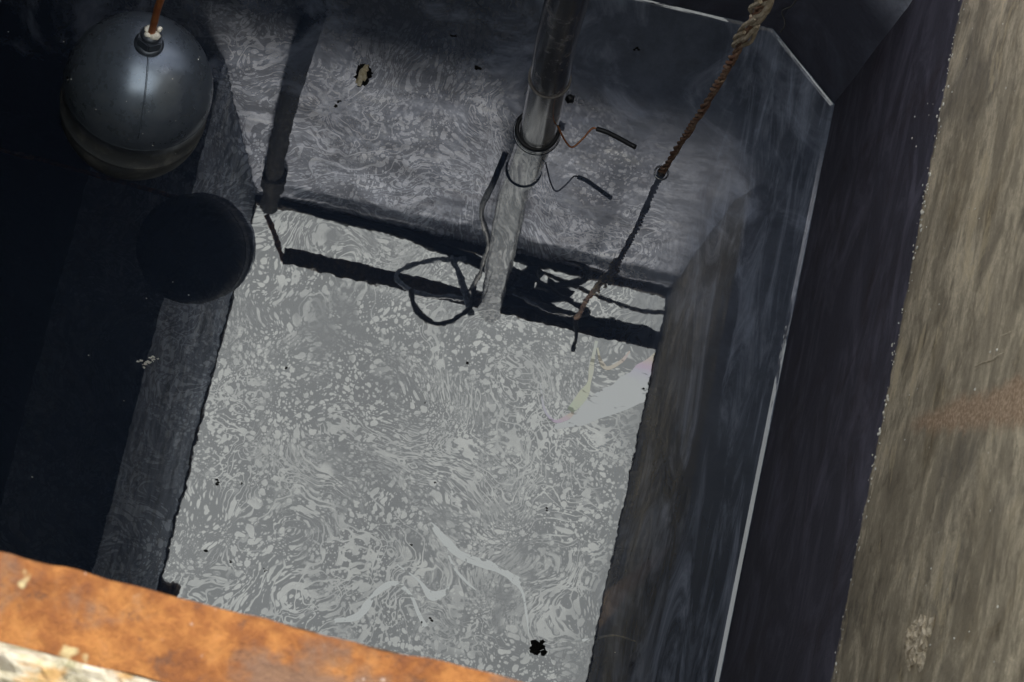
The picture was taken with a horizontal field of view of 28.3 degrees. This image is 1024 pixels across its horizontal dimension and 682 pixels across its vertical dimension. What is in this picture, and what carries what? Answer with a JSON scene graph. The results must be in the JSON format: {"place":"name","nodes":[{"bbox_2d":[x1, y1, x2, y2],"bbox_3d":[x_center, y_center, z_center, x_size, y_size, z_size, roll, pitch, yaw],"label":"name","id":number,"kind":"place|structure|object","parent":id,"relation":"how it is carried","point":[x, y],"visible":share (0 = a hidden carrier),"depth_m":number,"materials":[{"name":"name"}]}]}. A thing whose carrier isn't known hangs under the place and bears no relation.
{"place":"outdoors","nodes":[
{"label":"outdoors","id":0,"kind":"place"},
{"bbox_2d":[0,0,834,681],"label":"water","id":1,"kind":"structure","parent":0,"point":[392,246],"depth_m":2.43,"materials":[{"name":"grey liquid"}]},
{"bbox_2d":[136,355,158,368],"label":"scum crumbs","id":2,"kind":"object","parent":1,"relation":"on","point":[147,361],"visible":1,"depth_m":2.41,"materials":[{"name":"grey"}]},
{"bbox_2d":[356,65,368,85],"bbox_3d":[-0.183,-0.325,2.484,0.013,0.006,0.029,13,80,-1],"label":"dry leaf","id":3,"kind":"object","parent":1,"relation":"on","point":[362,76],"visible":1,"depth_m":2.48,"materials":[{"name":"beige plant"}]},
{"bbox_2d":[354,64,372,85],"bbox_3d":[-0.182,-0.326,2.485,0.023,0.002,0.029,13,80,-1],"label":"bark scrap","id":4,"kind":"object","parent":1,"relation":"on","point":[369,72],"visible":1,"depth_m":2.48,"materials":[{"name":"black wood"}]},
{"bbox_2d":[334,581,427,627],"bbox_3d":[-0.151,0.307,2.377,0.110,0.001,0.053,4,80,-3],"label":"oil streak","id":5,"kind":"object","parent":1,"relation":"on","point":[363,610],"visible":1,"depth_m":2.38,"materials":[{"name":"grey liquid"}]},
{"bbox_2d":[397,564,449,600],"bbox_3d":[-0.108,0.286,2.384,0.068,0.001,0.023,23,79,0],"label":"oil streak","id":6,"kind":"object","parent":1,"relation":"on","point":[434,595],"visible":1,"depth_m":2.38,"materials":[{"name":"grey liquid"}]},
{"bbox_2d":[447,551,475,589],"bbox_3d":[-0.061,0.272,2.389,0.007,0.001,0.058,-36,84,-9],"label":"oil streak","id":7,"kind":"object","parent":1,"relation":"on","point":[461,576],"visible":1,"depth_m":2.39,"materials":[{"name":"grey liquid"}]},
{"bbox_2d":[430,522,528,635],"bbox_3d":[-0.028,0.272,2.392,0.035,0.001,0.178,-42,85,-9],"label":"oil streak","id":8,"kind":"object","parent":1,"relation":"on","point":[445,540],"visible":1,"depth_m":2.39,"materials":[{"name":"grey liquid"}]},
{"bbox_2d":[447,545,520,584],"bbox_3d":[-0.032,0.261,2.393,0.097,0.001,0.012,29,80,2],"label":"oil streak","id":9,"kind":"object","parent":1,"relation":"on","point":[514,579],"visible":1,"depth_m":2.39,"materials":[{"name":"grey liquid"}]},
{"bbox_2d":[529,639,547,655],"bbox_3d":[0.032,0.358,2.380,0.022,0.004,0.020,13,80,-1],"label":"black clump","id":10,"kind":"object","parent":1,"relation":"on","point":[536,647],"visible":1,"depth_m":2.38,"materials":[{"name":"black"}]},
{"bbox_2d":[513,0,589,154],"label":"steel pipe","id":11,"kind":"object","parent":1,"relation":"in","point":[555,45],"visible":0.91,"depth_m":2.24,"materials":[{"name":"metal"}]},
{"bbox_2d":[557,125,636,148],"bbox_3d":[0.098,-0.235,2.381,0.096,0.043,0.030,13,80,-1],"label":"sensor lead","id":12,"kind":"object","parent":11,"relation":"attached to","point":[617,137],"visible":1,"depth_m":2.37,"materials":[{"name":"black rubber"}]},
{"bbox_2d":[540,383,573,422],"bbox_3d":[0.046,0.078,2.430,0.055,0.001,0.026,41,80,4],"label":"oil sheen","id":13,"kind":"object","parent":1,"relation":"on","point":[566,417],"visible":1,"depth_m":2.43,"materials":[{"name":"grey liquid"}]},
{"bbox_2d":[568,341,597,412],"bbox_3d":[0.091,0.044,2.439,0.018,0.001,0.093,22,79,0],"label":"oil sheen","id":14,"kind":"object","parent":1,"relation":"on","point":[578,401],"visible":1,"depth_m":2.44,"materials":[{"name":"beige liquid"}]},
{"bbox_2d":[570,634,635,641],"bbox_3d":[0.107,0.349,2.387,0.078,0.001,0.009,1,80,-4],"label":"oil streak","id":15,"kind":"object","parent":1,"relation":"on","point":[590,639],"visible":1,"depth_m":2.39,"materials":[{"name":"grey liquid"}]},
{"bbox_2d":[554,353,654,428],"bbox_3d":[0.122,0.073,2.436,0.155,0.001,0.042,-34,84,-9],"label":"oil sheen","id":16,"kind":"object","parent":1,"relation":"on","point":[624,392],"visible":1,"depth_m":2.44,"materials":[{"name":"grey liquid"}]},
{"bbox_2d":[597,348,629,369],"bbox_3d":[0.121,0.023,2.445,0.041,0.001,0.026,6,80,-3],"label":"oil sheen","id":17,"kind":"object","parent":1,"relation":"on","point":[604,366],"visible":1,"depth_m":2.44,"materials":[{"name":"beige liquid"}]},
{"label":"ground","id":18,"kind":"structure","parent":0,"visible":0},
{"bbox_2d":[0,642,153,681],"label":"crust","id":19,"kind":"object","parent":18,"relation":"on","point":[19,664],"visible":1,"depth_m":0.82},
{"bbox_3d":[-1.644,-0.216,1.841,2.296,2.037,1.932,13,80,-1],"label":"chamber wall","id":20,"kind":"object","parent":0,"visible":0},
{"bbox_2d":[59,0,212,180],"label":"float ball","id":21,"kind":"object","parent":20,"relation":"hanging from","point":[136,96],"visible":1,"depth_m":2.03,"materials":[{"name":"plastic"}]},
{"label":"pit floor","id":22,"kind":"structure","parent":0,"visible":0},
{"bbox_2d":[2,642,152,679],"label":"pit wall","id":23,"kind":"structure","parent":22,"relation":"on","point":[65,658],"depth_m":0.83,"materials":[{"name":"concrete"}]},
{"bbox_2d":[654,0,911,102],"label":"pit wall","id":24,"kind":"structure","parent":22,"relation":"on","point":[832,45],"depth_m":2.42,"materials":[{"name":"concrete"}]},
{"bbox_2d":[780,0,795,32],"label":"hanging wire","id":25,"kind":"object","parent":24,"relation":"hanging from","point":[783,16],"visible":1,"depth_m":2.45,"materials":[{"name":"black metal"}]},
{"bbox_2d":[720,0,1023,681],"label":"pit wall","id":26,"kind":"structure","parent":22,"relation":"on","point":[941,470],"depth_m":1.81,"materials":[{"name":"concrete"}]},
{"bbox_2d":[0,552,519,681],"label":"opening frame","id":27,"kind":"object","parent":26,"relation":"on","point":[79,616],"visible":1,"depth_m":0.82,"materials":[{"name":"rusted steel"},{"name":"steel"}]},
{"bbox_2d":[903,613,934,672],"bbox_3d":[0.307,0.228,1.537,0.010,0.082,0.049,13,80,-1],"label":"mortar lump","id":28,"kind":"object","parent":26,"relation":"attached to","point":[915,643],"visible":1,"depth_m":1.53,"materials":[{"name":"beige concrete"}]},
{"bbox_2d":[835,0,1022,673],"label":"scale flakes","id":29,"kind":"object","parent":26,"relation":"attached to","point":[913,258],"visible":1,"depth_m":1.85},
{"bbox_2d":[950,331,1011,366],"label":"mortar ridge","id":30,"kind":"structure","parent":26,"relation":"attached to","point":[995,357],"depth_m":1.50,"materials":[{"name":"grey concrete"}]},
{"bbox_3d":[0.123,-0.658,0.961,0.855,0.053,0.113,13,80,-1],"label":"steel angle","id":31,"kind":"object","parent":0,"visible":0},
{"bbox_2d":[654,0,773,179],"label":"rope","id":32,"kind":"object","parent":31,"relation":"hanging from","point":[762,10],"visible":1,"depth_m":2.02,"materials":[{"name":"brown fabric"}]}
]}

